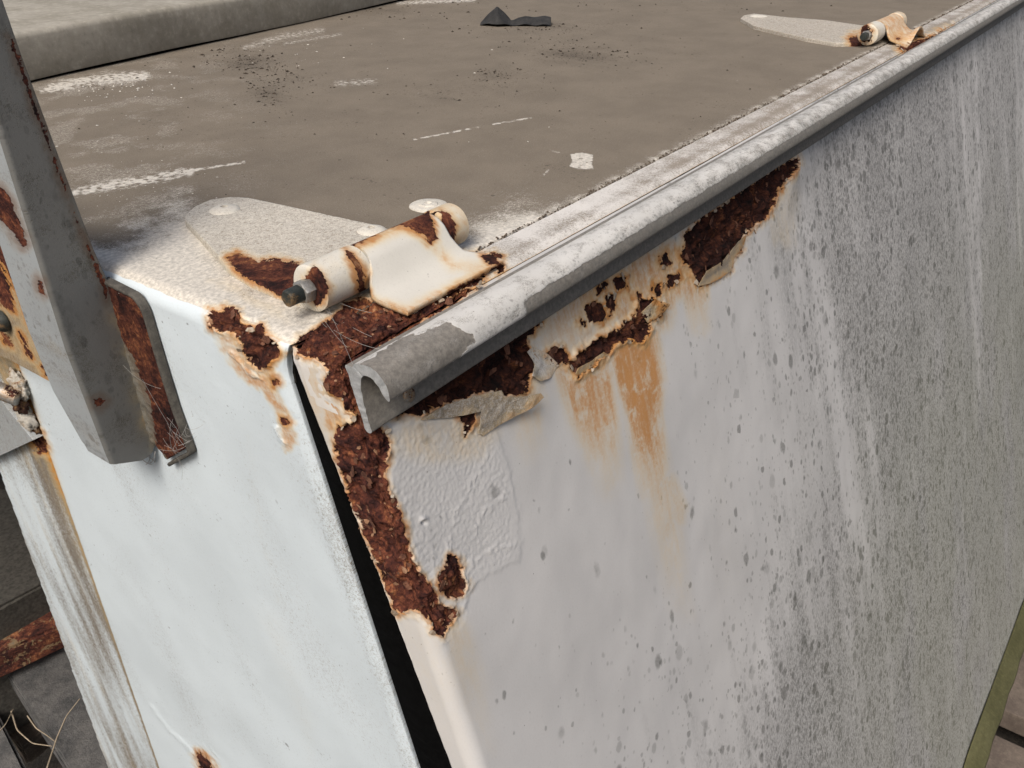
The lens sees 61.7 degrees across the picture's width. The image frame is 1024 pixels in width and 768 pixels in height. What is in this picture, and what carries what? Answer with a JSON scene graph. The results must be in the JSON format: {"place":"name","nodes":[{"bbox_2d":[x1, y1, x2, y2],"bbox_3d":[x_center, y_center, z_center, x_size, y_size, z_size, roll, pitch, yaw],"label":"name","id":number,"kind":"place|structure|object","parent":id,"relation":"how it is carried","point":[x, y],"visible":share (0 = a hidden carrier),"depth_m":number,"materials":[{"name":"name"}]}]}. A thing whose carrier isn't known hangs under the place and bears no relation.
{"place":"outdoors","nodes":[
{"label":"outdoors","id":0,"kind":"place"},
{"bbox_2d":[0,489,49,733],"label":"concrete block","id":1,"kind":"structure","parent":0,"point":[23,601],"depth_m":1.69,"materials":[{"name":"grey concrete"}]},
{"bbox_2d":[0,718,25,767],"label":"wooden plank","id":2,"kind":"object","parent":1,"relation":"on","point":[10,757],"visible":0.91,"depth_m":1.58,"materials":[{"name":"grey wood"}]},
{"bbox_2d":[9,720,48,762],"bbox_3d":[-0.976,0.715,1.751,0.082,0.052,0.082,20,37,31],"label":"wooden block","id":3,"kind":"object","parent":1,"relation":"attached to","point":[28,751],"depth_m":1.72,"materials":[{"name":"brown wood"}]},
{"bbox_2d":[7,647,107,767],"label":"wooden plank","id":4,"kind":"object","parent":1,"relation":"on","point":[47,691],"visible":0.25,"depth_m":1.60,"materials":[{"name":"grey wood"}]},
{"bbox_2d":[10,710,51,746],"bbox_3d":[-0.862,0.617,1.523,0.142,0.012,0.018,20,37,31],"label":"dry twig","id":5,"kind":"object","parent":4,"relation":"on","point":[24,736],"visible":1,"depth_m":1.52,"materials":[{"name":"beige plant"}]},
{"bbox_2d":[0,611,63,676],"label":"rusty beam","id":6,"kind":"structure","parent":4,"relation":"on","point":[37,639],"depth_m":1.65,"materials":[{"name":"brown metal"}]},
{"bbox_2d":[27,715,54,741],"bbox_3d":[-0.847,0.620,1.538,0.083,0.012,0.009,20,37,31],"label":"dry twig","id":7,"kind":"object","parent":4,"relation":"on","point":[38,729],"visible":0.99,"depth_m":1.53,"materials":[{"name":"beige plant"}]},
{"bbox_2d":[46,699,79,767],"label":"dry twig","id":8,"kind":"object","parent":4,"relation":"on","point":[58,735],"visible":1,"depth_m":1.49,"materials":[{"name":"beige plant"}]},
{"bbox_2d":[0,473,1023,767],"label":"ground","id":9,"kind":"structure","parent":0,"point":[42,759],"depth_m":2.22,"materials":[{"name":"soil"}]},
{"bbox_2d":[0,0,1023,767],"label":"steel cabinet","id":10,"kind":"object","parent":9,"relation":"on","point":[704,448],"visible":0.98,"depth_m":0.82,"materials":[{"name":"white metal"}]},
{"bbox_2d":[0,0,195,465],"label":"steel post","id":11,"kind":"object","parent":10,"relation":"attached to","point":[78,329],"visible":0.99,"depth_m":0.57,"materials":[{"name":"grey metal"}]},
{"bbox_2d":[143,451,155,464],"bbox_3d":[-0.279,0.056,0.659,0.028,0.024,0.004,20,37,31],"label":"cobweb","id":12,"kind":"object","parent":11,"relation":"attached to","point":[151,458],"visible":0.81,"depth_m":0.66},
{"bbox_2d":[123,365,200,475],"bbox_3d":[-0.234,0.035,0.595,0.074,0.089,0.009,20,37,31],"label":"cobweb","id":13,"kind":"object","parent":11,"relation":"attached to","point":[169,427],"visible":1,"depth_m":0.59},
{"bbox_2d":[2,0,401,81],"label":"raised board","id":14,"kind":"object","parent":10,"relation":"on","point":[53,38],"visible":0.96,"depth_m":1.25,"materials":[{"name":"grey"}]},
{"bbox_2d":[56,15,527,247],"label":"paint flakes","id":15,"kind":"object","parent":10,"relation":"on","point":[180,97],"visible":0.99,"depth_m":1.07,"materials":[{"name":"white paint"}]},
{"bbox_2d":[314,302,377,363],"bbox_3d":[-0.092,-0.035,0.497,0.029,0.009,0.081,-15,34,-23],"label":"cobweb","id":16,"kind":"object","parent":10,"relation":"attached to","point":[339,333],"visible":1,"depth_m":0.50},
{"bbox_2d":[78,1,840,207],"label":"loose dirt","id":17,"kind":"structure","parent":10,"relation":"on","point":[387,60],"depth_m":1.20,"materials":[{"name":"brown soil"}]},
{"bbox_2d":[480,7,550,25],"bbox_3d":[0.006,-0.640,1.489,0.123,0.029,0.060,1,31,3],"label":"rubber scrap","id":18,"kind":"object","parent":10,"relation":"on","point":[497,16],"visible":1,"depth_m":1.48,"materials":[{"name":"black rubber"}]},
{"bbox_2d":[357,0,972,313],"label":"seam grit","id":19,"kind":"object","parent":10,"relation":"on","point":[754,109],"visible":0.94,"depth_m":0.81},
{"bbox_2d":[986,735,1023,767],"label":"paving slab","id":20,"kind":"structure","parent":9,"relation":"on","point":[1004,753],"depth_m":2.06,"materials":[{"name":"brown concrete"}]},
{"bbox_2d":[999,652,1023,736],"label":"paving slab","id":21,"kind":"structure","parent":9,"relation":"on","point":[1012,720],"depth_m":2.18,"materials":[{"name":"brown concrete"}]}
]}

